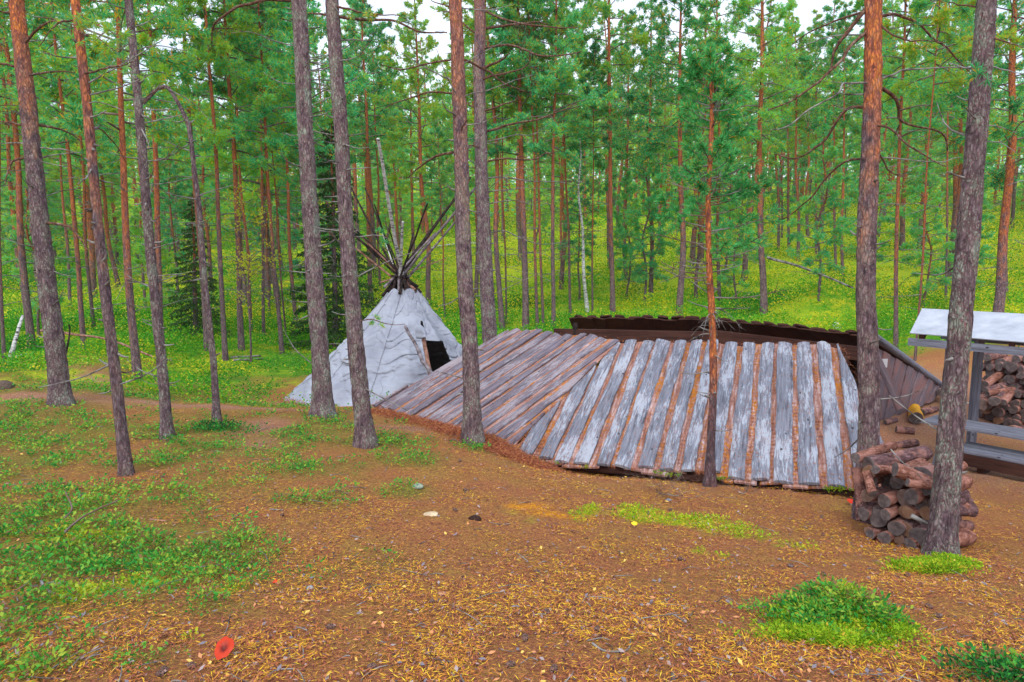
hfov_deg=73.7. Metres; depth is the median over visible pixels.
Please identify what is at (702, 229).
pine tree
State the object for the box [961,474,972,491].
log
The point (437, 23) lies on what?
sky
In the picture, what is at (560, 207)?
pine tree
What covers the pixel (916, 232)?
pine tree
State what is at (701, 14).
pine tree
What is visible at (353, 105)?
pine tree
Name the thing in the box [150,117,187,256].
pine tree
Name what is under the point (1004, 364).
log
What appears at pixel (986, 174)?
pine tree
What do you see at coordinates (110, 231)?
pine tree
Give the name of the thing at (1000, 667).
lingonberry clump
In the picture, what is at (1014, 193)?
pine tree
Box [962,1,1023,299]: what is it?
pine tree
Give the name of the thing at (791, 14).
pine tree
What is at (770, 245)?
pine tree
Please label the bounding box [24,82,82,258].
pine tree
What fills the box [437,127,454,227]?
pine tree
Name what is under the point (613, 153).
pine tree
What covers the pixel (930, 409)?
log
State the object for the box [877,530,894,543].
log
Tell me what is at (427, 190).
pine tree
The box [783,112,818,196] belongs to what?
pine tree
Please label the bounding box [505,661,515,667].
pine cone
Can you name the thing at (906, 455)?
log
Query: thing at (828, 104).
pine tree
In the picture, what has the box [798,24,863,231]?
pine tree
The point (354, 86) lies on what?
pine tree
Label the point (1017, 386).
log
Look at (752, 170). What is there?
pine tree
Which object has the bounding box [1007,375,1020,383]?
log
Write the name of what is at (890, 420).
log
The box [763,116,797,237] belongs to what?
pine tree
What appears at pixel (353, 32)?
pine tree
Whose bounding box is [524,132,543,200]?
pine tree
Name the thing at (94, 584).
moss
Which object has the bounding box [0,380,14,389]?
rock
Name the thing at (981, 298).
bilberry ground cover
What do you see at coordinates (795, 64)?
pine tree
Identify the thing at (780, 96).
pine tree
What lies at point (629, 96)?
pine tree
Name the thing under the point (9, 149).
pine tree
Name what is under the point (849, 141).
pine tree
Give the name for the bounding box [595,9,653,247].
pine tree
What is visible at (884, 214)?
pine tree
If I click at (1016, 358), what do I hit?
log
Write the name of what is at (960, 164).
pine tree
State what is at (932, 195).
pine tree
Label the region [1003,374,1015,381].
log
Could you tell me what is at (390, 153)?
pine tree
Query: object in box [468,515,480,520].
bark lump
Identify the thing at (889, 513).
log
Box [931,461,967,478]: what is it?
log
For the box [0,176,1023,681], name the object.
ground
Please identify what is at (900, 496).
log
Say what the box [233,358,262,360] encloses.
fallen pole
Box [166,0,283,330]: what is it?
pine tree
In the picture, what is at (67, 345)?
dead sapling
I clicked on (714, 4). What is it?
pine tree
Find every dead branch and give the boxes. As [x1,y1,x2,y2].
[64,491,72,517]
[64,500,117,532]
[623,441,764,509]
[690,467,793,497]
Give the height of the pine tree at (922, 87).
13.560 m
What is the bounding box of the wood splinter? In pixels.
[910,513,927,524]
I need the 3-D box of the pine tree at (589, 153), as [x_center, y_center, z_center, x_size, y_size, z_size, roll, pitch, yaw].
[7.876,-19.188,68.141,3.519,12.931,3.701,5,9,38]
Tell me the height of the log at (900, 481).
0.110 m
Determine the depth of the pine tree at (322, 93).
73.50 m
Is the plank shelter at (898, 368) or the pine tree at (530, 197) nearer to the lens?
the plank shelter at (898, 368)
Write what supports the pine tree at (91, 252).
on the ground at (930, 360)
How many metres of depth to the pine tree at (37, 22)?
13.61 m
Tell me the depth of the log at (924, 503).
5.05 m
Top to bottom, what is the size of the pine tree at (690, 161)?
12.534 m
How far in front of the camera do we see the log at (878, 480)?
5.37 m
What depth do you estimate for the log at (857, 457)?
5.49 m
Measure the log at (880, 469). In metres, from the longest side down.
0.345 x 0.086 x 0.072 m
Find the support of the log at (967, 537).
on the ground at (930, 360)
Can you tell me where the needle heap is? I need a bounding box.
[271,396,579,474]
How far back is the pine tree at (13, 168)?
39.81 m
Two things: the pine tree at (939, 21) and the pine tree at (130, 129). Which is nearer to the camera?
the pine tree at (939, 21)
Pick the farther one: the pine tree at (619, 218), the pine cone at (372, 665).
the pine tree at (619, 218)
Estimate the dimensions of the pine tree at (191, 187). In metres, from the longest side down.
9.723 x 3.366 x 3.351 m
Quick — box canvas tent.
[285,138,474,406]
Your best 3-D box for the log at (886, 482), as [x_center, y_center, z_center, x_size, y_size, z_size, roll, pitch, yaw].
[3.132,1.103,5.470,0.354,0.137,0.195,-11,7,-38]
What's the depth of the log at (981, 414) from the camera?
11.99 m
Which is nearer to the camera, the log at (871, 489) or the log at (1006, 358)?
the log at (871, 489)
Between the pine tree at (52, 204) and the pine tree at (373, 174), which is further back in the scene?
the pine tree at (373, 174)
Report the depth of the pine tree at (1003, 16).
6.06 m
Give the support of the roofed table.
on the ground at (930, 360)
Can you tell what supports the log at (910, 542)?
on the ground at (930, 360)
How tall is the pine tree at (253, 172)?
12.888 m
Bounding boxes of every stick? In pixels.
[39,580,71,599]
[404,325,432,373]
[591,639,630,652]
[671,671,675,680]
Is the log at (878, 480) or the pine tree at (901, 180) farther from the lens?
the pine tree at (901, 180)
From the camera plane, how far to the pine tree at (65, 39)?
17.57 m
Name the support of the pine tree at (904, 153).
on the ground at (930, 360)
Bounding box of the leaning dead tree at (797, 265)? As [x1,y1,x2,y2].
[767,256,853,288]
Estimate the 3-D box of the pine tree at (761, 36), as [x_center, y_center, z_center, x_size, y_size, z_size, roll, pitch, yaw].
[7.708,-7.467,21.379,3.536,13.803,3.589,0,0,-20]
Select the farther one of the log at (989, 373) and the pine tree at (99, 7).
the pine tree at (99, 7)
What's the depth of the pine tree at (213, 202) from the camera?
64.84 m
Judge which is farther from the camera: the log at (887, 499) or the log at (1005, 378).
the log at (1005, 378)
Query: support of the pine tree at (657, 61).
on the ground at (930, 360)
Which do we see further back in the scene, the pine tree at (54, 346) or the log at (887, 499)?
the pine tree at (54, 346)
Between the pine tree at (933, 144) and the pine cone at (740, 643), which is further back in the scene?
the pine tree at (933, 144)
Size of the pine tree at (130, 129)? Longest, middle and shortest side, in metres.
14.704 x 4.002 x 3.853 m
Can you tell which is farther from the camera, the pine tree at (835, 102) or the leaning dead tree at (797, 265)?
the pine tree at (835, 102)
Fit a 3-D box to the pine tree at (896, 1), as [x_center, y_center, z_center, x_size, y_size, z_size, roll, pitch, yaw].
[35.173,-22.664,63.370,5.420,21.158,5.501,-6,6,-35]
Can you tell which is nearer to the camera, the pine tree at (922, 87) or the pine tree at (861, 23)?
the pine tree at (922, 87)
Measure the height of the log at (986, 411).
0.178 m
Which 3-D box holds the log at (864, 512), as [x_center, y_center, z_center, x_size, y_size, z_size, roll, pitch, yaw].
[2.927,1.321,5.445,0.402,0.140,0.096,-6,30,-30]
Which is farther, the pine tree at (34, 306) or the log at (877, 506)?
the pine tree at (34, 306)
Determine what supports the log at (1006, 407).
on the log at (1007, 415)
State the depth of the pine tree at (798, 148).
64.50 m
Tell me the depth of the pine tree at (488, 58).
20.64 m
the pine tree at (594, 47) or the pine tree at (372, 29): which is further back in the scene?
the pine tree at (372, 29)
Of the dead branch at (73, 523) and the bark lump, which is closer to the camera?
the dead branch at (73, 523)
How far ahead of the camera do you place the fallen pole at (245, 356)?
16.39 m
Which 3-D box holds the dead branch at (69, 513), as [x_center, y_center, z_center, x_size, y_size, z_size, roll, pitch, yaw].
[-2.639,0.972,4.038,0.046,0.126,0.163,-7,10,-44]
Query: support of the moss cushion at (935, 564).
on the ground at (930, 360)
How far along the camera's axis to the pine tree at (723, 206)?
25.50 m
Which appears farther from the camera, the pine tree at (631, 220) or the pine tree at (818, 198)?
the pine tree at (818, 198)
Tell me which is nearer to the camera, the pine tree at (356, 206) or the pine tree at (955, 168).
the pine tree at (955, 168)
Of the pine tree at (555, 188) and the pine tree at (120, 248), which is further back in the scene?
the pine tree at (555, 188)
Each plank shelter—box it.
[373,328,883,496]
[553,315,941,420]
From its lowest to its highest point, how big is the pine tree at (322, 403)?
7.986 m
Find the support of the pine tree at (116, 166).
on the ground at (930, 360)
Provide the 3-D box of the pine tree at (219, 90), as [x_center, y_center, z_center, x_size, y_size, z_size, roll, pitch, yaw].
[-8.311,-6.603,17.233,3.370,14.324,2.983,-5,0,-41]
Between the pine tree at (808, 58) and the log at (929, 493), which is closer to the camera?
the log at (929, 493)
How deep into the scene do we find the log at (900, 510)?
5.16 m
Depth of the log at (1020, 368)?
11.52 m
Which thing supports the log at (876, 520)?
on the log at (873, 533)
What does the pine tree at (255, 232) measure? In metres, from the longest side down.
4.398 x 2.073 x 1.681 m
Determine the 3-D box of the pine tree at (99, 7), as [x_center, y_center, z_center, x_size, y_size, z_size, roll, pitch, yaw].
[-13.901,-6.965,21.703,2.882,13.485,3.655,1,7,9]
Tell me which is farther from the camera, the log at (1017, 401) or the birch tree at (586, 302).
the birch tree at (586, 302)
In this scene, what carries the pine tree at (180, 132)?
on the ground at (930, 360)
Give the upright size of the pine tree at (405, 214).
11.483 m
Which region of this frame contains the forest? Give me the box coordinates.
[1,44,1023,239]
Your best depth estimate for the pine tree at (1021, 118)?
50.01 m
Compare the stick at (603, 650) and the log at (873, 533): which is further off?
the log at (873, 533)
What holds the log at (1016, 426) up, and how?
on the log
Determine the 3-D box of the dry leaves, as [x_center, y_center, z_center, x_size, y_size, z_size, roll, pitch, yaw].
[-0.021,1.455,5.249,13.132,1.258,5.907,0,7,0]
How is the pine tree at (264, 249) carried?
on the ground at (930, 360)
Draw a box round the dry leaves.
[0,409,1023,681]
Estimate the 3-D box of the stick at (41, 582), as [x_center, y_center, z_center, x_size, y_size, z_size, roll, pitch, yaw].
[-2.288,1.244,3.394,0.464,0.068,0.048,6,9,40]
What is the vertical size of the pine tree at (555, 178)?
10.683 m
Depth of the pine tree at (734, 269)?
24.14 m
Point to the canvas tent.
(393, 364)
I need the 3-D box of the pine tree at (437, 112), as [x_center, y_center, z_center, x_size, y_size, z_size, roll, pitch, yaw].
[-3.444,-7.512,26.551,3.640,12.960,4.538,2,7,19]
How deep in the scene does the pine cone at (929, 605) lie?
3.42 m
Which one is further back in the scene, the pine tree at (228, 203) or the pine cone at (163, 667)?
the pine tree at (228, 203)
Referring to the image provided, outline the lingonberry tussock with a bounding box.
[729,575,934,652]
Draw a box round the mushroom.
[214,636,233,659]
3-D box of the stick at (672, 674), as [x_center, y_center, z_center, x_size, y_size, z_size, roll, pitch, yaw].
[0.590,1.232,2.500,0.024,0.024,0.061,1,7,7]
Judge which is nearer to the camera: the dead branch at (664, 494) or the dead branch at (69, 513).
the dead branch at (69, 513)
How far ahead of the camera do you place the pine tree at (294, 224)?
56.30 m
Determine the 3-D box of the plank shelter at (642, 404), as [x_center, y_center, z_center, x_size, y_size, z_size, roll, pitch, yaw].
[1.316,0.807,9.007,6.839,1.612,3.238,4,8,32]
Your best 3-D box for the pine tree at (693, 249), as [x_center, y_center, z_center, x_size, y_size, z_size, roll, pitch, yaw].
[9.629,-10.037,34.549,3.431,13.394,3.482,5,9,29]
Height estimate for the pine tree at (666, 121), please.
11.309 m
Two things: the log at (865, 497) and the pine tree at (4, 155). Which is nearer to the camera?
the log at (865, 497)
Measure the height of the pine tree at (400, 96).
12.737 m
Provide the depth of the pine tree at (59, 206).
53.73 m
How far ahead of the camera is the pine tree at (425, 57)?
66.28 m
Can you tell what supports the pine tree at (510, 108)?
on the ground at (930, 360)
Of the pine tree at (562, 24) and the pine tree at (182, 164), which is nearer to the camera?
the pine tree at (562, 24)
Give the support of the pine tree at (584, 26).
on the ground at (930, 360)
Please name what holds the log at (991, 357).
on the log at (989, 362)
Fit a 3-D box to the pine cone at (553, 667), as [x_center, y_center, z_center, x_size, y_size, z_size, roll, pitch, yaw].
[0.154,1.216,2.533,0.029,0.029,0.040,5,23,36]
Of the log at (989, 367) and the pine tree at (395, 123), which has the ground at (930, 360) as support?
the pine tree at (395, 123)
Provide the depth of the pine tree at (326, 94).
37.94 m
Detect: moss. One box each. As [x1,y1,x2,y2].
[0,501,959,651]
[534,457,853,493]
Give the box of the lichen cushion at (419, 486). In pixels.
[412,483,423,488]
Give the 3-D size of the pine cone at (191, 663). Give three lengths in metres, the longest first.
0.040 x 0.030 x 0.029 m
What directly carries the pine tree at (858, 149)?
on the ground at (930, 360)
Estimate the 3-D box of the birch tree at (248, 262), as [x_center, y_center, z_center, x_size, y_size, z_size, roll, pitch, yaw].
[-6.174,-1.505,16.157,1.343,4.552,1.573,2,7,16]
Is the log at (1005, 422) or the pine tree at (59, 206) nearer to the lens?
the log at (1005, 422)
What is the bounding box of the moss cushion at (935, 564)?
[717,551,993,658]
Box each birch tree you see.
[212,180,281,361]
[558,113,602,311]
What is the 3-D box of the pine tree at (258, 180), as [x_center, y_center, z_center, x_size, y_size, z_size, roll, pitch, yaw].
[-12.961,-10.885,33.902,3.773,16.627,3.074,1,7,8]
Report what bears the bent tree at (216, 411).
on the ground at (930, 360)
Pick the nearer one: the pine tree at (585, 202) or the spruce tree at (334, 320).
the spruce tree at (334, 320)
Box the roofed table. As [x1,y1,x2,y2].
[908,308,1023,477]
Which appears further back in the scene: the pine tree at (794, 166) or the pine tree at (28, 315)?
the pine tree at (794, 166)
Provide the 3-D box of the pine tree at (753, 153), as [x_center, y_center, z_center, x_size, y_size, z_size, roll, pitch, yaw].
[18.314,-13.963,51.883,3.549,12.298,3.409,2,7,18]
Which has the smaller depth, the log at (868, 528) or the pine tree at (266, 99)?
the log at (868, 528)
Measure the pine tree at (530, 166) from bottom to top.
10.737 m
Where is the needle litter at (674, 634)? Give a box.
[0,364,1023,681]
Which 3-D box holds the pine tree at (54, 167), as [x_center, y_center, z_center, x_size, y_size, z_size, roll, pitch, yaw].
[-21.060,-8.454,31.650,4.030,14.808,3.880,-3,0,-25]
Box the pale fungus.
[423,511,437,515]
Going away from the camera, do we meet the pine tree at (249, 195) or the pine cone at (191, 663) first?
the pine cone at (191, 663)
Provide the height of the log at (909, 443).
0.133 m
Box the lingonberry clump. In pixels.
[174,418,1023,681]
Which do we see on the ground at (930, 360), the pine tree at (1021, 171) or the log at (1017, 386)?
the pine tree at (1021, 171)
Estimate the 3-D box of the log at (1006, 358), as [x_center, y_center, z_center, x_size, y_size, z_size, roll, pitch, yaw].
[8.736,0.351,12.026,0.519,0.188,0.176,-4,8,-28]
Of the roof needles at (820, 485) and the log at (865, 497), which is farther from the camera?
the roof needles at (820, 485)
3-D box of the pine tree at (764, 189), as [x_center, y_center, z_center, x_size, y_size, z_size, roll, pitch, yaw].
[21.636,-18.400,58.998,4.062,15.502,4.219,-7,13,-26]
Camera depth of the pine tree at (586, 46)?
63.56 m
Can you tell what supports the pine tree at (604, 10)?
on the ground at (930, 360)
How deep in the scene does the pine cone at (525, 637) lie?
2.80 m
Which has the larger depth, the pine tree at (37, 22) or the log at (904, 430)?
the pine tree at (37, 22)
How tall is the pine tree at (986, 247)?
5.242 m
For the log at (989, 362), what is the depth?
12.02 m
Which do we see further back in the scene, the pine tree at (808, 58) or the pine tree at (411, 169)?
the pine tree at (411, 169)
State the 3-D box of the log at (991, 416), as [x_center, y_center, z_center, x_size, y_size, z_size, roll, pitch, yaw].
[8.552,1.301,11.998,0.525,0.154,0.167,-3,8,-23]
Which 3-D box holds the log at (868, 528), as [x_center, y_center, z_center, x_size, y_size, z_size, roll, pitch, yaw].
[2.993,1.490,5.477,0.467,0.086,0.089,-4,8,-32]
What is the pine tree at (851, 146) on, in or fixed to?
on the ground at (930, 360)
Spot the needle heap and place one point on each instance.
(502, 449)
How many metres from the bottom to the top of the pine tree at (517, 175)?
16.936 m
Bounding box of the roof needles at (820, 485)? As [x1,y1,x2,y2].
[371,333,889,489]
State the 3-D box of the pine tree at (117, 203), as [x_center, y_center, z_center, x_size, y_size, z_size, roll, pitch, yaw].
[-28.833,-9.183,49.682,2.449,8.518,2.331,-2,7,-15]
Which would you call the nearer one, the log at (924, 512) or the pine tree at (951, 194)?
the log at (924, 512)
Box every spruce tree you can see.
[163,191,231,337]
[283,108,379,352]
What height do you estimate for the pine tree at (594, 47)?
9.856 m
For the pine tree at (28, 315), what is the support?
on the ground at (930, 360)
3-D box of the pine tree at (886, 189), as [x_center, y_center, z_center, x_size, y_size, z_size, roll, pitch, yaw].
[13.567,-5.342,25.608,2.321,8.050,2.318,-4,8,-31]
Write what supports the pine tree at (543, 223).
on the ground at (930, 360)
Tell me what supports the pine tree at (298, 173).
on the ground at (930, 360)
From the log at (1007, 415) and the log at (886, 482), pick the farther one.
the log at (1007, 415)
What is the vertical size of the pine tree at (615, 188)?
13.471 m
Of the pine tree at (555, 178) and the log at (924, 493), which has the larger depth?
the pine tree at (555, 178)
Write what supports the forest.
on the ground at (930, 360)
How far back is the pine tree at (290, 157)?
18.72 m
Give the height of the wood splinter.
0.071 m
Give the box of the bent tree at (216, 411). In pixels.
[142,83,232,421]
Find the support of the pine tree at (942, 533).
on the ground at (930, 360)
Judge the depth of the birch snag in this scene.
14.19 m
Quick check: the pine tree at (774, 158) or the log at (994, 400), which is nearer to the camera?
the log at (994, 400)
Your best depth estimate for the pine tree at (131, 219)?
42.70 m
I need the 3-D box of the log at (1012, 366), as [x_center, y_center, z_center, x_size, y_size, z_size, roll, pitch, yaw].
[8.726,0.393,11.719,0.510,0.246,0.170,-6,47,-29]
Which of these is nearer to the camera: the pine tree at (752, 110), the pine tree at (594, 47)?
the pine tree at (594, 47)
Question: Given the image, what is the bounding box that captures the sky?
[5,0,1023,183]
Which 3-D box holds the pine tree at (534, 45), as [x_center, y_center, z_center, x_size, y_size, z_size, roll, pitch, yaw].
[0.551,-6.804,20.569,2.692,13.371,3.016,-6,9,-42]
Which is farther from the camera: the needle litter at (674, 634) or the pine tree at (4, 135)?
the pine tree at (4, 135)
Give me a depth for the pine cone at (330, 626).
2.94 m
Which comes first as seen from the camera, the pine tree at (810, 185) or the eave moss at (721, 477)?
the eave moss at (721, 477)
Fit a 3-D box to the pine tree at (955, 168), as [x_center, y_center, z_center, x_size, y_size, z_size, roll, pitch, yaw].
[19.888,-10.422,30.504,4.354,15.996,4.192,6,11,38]
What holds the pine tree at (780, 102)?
on the ground at (930, 360)
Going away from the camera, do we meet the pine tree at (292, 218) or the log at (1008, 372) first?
the log at (1008, 372)
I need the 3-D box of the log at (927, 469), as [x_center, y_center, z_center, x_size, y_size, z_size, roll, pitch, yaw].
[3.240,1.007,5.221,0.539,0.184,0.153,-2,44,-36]
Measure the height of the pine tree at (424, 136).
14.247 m
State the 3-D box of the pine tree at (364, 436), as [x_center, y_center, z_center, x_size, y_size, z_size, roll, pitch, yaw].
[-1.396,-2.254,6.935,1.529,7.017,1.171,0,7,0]
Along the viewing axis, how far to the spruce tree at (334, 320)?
18.04 m
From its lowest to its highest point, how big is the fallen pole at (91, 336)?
0.600 m
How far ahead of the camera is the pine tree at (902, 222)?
39.61 m
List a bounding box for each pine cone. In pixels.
[155,670,165,677]
[160,665,168,671]
[187,662,195,668]
[326,623,334,629]
[367,662,377,669]
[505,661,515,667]
[522,633,528,641]
[549,664,557,672]
[736,641,745,646]
[925,603,933,608]
[932,613,941,617]
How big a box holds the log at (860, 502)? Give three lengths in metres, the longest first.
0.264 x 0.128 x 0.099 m
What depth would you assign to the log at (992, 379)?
11.74 m
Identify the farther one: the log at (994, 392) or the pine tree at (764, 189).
the pine tree at (764, 189)
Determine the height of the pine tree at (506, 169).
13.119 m
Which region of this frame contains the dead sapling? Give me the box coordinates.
[66,324,70,353]
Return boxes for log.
[850,441,897,463]
[851,467,865,500]
[855,489,868,520]
[858,500,877,520]
[861,486,890,501]
[862,465,889,477]
[862,470,877,496]
[863,445,932,467]
[864,525,877,534]
[866,526,887,538]
[870,509,900,526]
[871,465,889,473]
[872,504,883,509]
[873,475,887,484]
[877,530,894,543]
[878,487,908,507]
[880,502,900,520]
[881,475,894,489]
[883,417,897,424]
[887,516,907,535]
[889,458,926,477]
[890,477,906,488]
[891,462,932,489]
[893,462,931,484]
[894,534,906,544]
[895,426,914,433]
[897,439,919,448]
[897,488,911,505]
[898,505,909,519]
[902,505,920,518]
[903,517,921,536]
[904,488,930,504]
[904,537,920,548]
[905,478,932,488]
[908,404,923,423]
[909,516,961,545]
[913,465,933,476]
[914,496,930,509]
[919,502,969,520]
[919,527,976,546]
[920,406,938,414]
[920,518,974,530]
[921,488,968,495]
[925,489,973,504]
[928,489,970,505]
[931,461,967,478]
[960,503,978,516]
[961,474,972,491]
[979,392,990,409]
[979,409,984,417]
[981,371,1004,386]
[982,382,1007,392]
[982,407,996,413]
[984,353,1007,360]
[984,360,994,364]
[984,413,995,420]
[985,369,995,376]
[985,387,1015,396]
[986,363,994,370]
[988,396,1001,405]
[991,407,1007,416]
[993,417,1003,423]
[994,362,1004,370]
[995,355,1012,362]
[996,386,1007,397]
[1000,391,1014,405]
[1001,404,1009,410]
[1002,359,1012,368]
[1002,418,1011,425]
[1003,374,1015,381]
[1003,411,1019,418]
[1004,369,1017,373]
[1006,361,1023,371]
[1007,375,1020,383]
[1008,405,1022,413]
[1009,383,1023,389]
[1009,419,1023,425]
[1009,425,1023,428]
[1010,398,1023,405]
[1011,414,1021,419]
[1012,355,1022,362]
[1014,389,1023,397]
[1016,372,1023,378]
[1017,365,1023,372]
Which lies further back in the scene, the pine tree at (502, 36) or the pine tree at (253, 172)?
the pine tree at (253, 172)
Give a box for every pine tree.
[0,0,66,368]
[0,0,70,311]
[0,0,77,349]
[0,0,87,406]
[0,0,136,350]
[0,0,213,379]
[0,1,52,265]
[0,2,60,289]
[0,78,26,267]
[0,127,13,252]
[1,99,49,258]
[1,115,62,238]
[1,125,25,248]
[1,156,76,335]
[1,226,10,255]
[3,117,57,257]
[6,158,70,226]
[11,2,127,326]
[15,7,102,310]
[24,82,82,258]
[38,0,167,476]
[42,4,119,297]
[42,128,61,236]
[57,42,131,287]
[57,234,73,253]
[72,128,118,258]
[90,0,232,330]
[92,14,188,309]
[98,165,132,255]
[99,98,134,234]
[99,110,119,242]
[100,97,134,270]
[102,178,120,227]
[103,178,130,252]
[104,0,196,440]
[108,0,251,350]
[117,209,145,268]
[128,175,181,308]
[135,0,266,360]
[147,147,173,231]
[148,82,199,252]
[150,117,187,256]
[150,118,196,293]
[150,170,185,245]
[152,49,244,294]
[158,0,297,350]
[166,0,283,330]
[179,139,221,240]
[182,126,213,231]
[198,0,323,306]
[199,0,275,302]
[204,0,332,353]
[206,0,374,418]
[206,170,222,238]
[215,1,303,335]
[217,4,274,282]
[220,16,298,316]
[222,37,278,298]
[223,154,252,247]
[224,3,318,326]
[225,1,300,342]
[231,0,374,293]
[244,225,261,261]
[248,109,298,275]
[260,205,287,264]
[271,81,338,278]
[273,95,337,276]
[279,197,297,242]
[280,152,300,249]
[295,32,351,272]
[306,0,446,448]
[312,66,333,212]
[323,0,417,303]
[323,4,399,270]
[324,24,371,258]
[342,2,397,277]
[348,16,410,292]
[358,89,410,252]
[358,111,393,226]
[361,52,415,267]
[365,126,399,240]
[366,0,473,304]
[372,56,404,215]
[376,107,421,249]
[380,0,531,445]
[393,26,432,269]
[394,92,414,235]
[407,36,438,224]
[410,32,491,241]
[410,120,457,322]
[417,119,454,235]
[430,0,559,328]
[433,0,513,303]
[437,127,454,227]
[445,0,586,342]
[466,1,545,323]
[468,0,569,330]
[485,0,576,328]
[485,0,583,328]
[487,82,515,242]
[493,0,621,326]
[493,113,515,210]
[496,14,545,262]
[501,46,530,231]
[505,0,616,313]
[516,130,557,241]
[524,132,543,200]
[524,132,545,215]
[532,1,605,289]
[536,115,570,221]
[538,91,577,263]
[538,215,550,241]
[544,154,559,209]
[554,87,580,201]
[558,148,599,299]
[560,9,647,268]
[563,0,652,311]
[565,33,625,311]
[565,44,603,214]
[576,83,605,209]
[587,17,661,280]
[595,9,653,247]
[600,83,631,204]
[601,135,623,206]
[602,0,686,300]
[605,166,649,299]
[614,164,637,221]
[615,132,677,305]
[630,0,751,314]
[631,83,677,253]
[646,64,675,212]
[652,41,788,486]
[661,0,759,303]
[664,116,687,203]
[666,51,733,300]
[673,4,732,268]
[677,0,724,219]
[682,76,733,249]
[682,86,735,266]
[702,119,747,282]
[707,0,834,313]
[712,164,758,304]
[714,51,754,229]
[724,0,799,281]
[732,78,774,210]
[735,62,767,213]
[744,20,803,250]
[746,37,784,209]
[751,211,773,256]
[757,4,820,256]
[758,0,970,524]
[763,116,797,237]
[765,17,831,261]
[766,20,809,207]
[777,133,810,195]
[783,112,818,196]
[785,9,861,259]
[785,109,855,300]
[788,46,818,201]
[789,37,828,235]
[791,101,828,195]
[797,0,863,273]
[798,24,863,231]
[808,0,863,281]
[808,176,825,221]
[820,26,846,196]
[832,0,975,348]
[835,84,854,191]
[836,126,859,218]
[837,33,908,218]
[841,92,911,278]
[845,1,902,205]
[847,112,881,184]
[851,17,918,236]
[862,0,918,202]
[863,0,1023,360]
[880,55,906,220]
[887,8,941,250]
[888,43,964,266]
[889,0,1023,555]
[890,117,920,202]
[899,152,954,309]
[902,2,1017,255]
[904,0,1005,307]
[908,71,952,246]
[909,0,1022,279]
[917,115,952,218]
[924,0,1023,312]
[935,71,993,231]
[936,194,996,286]
[948,164,986,218]
[952,140,997,204]
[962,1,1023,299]
[993,52,1023,227]
[998,0,1023,244]
[1015,117,1023,202]
[1015,176,1023,218]
[1018,150,1023,183]
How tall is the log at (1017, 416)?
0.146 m
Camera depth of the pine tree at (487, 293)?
11.91 m
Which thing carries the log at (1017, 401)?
on the log at (1014, 409)
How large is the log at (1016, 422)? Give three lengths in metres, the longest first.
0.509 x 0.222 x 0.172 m
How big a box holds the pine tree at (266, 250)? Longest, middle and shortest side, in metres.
13.387 x 3.644 x 3.508 m
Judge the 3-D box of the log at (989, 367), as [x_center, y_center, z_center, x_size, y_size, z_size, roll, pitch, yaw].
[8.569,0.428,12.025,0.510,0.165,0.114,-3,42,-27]
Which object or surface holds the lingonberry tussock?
on the ground at (930, 360)
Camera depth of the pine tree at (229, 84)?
17.01 m
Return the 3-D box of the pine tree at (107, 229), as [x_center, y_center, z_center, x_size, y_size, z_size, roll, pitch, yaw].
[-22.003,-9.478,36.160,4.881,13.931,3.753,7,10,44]
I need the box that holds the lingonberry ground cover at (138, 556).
[0,358,1023,681]
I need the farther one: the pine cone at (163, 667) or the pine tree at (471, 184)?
the pine tree at (471, 184)
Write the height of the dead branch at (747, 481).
0.874 m
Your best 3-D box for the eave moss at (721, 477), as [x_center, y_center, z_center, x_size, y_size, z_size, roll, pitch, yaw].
[1.626,1.375,7.173,3.702,0.173,0.124,3,8,25]
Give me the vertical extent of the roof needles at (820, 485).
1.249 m
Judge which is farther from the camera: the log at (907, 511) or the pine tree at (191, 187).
the pine tree at (191, 187)
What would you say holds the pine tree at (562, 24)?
on the ground at (930, 360)
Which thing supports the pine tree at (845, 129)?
on the ground at (930, 360)
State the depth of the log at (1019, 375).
11.46 m
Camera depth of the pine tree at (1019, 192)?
53.35 m
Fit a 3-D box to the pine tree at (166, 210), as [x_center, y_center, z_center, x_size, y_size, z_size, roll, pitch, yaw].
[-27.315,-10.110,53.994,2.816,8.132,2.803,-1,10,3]
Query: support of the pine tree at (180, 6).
on the ground at (930, 360)
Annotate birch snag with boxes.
[8,315,23,358]
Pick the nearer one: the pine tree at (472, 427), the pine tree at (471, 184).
the pine tree at (472, 427)
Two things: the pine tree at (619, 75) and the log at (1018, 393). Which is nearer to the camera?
the log at (1018, 393)
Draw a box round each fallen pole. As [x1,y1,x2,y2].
[40,329,155,358]
[231,355,260,357]
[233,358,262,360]
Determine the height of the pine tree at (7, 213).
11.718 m
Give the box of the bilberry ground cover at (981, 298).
[0,188,1023,405]
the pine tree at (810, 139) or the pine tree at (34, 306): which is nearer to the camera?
the pine tree at (34, 306)
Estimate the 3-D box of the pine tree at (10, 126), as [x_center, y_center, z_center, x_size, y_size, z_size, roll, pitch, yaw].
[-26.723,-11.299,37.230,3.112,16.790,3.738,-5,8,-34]
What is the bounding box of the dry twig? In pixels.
[890,449,920,476]
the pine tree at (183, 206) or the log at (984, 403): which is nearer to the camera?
the log at (984, 403)
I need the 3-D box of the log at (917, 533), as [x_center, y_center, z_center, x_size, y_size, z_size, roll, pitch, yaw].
[3.171,1.389,5.093,0.491,0.184,0.153,-4,3,-32]
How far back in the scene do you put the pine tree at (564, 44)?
19.77 m

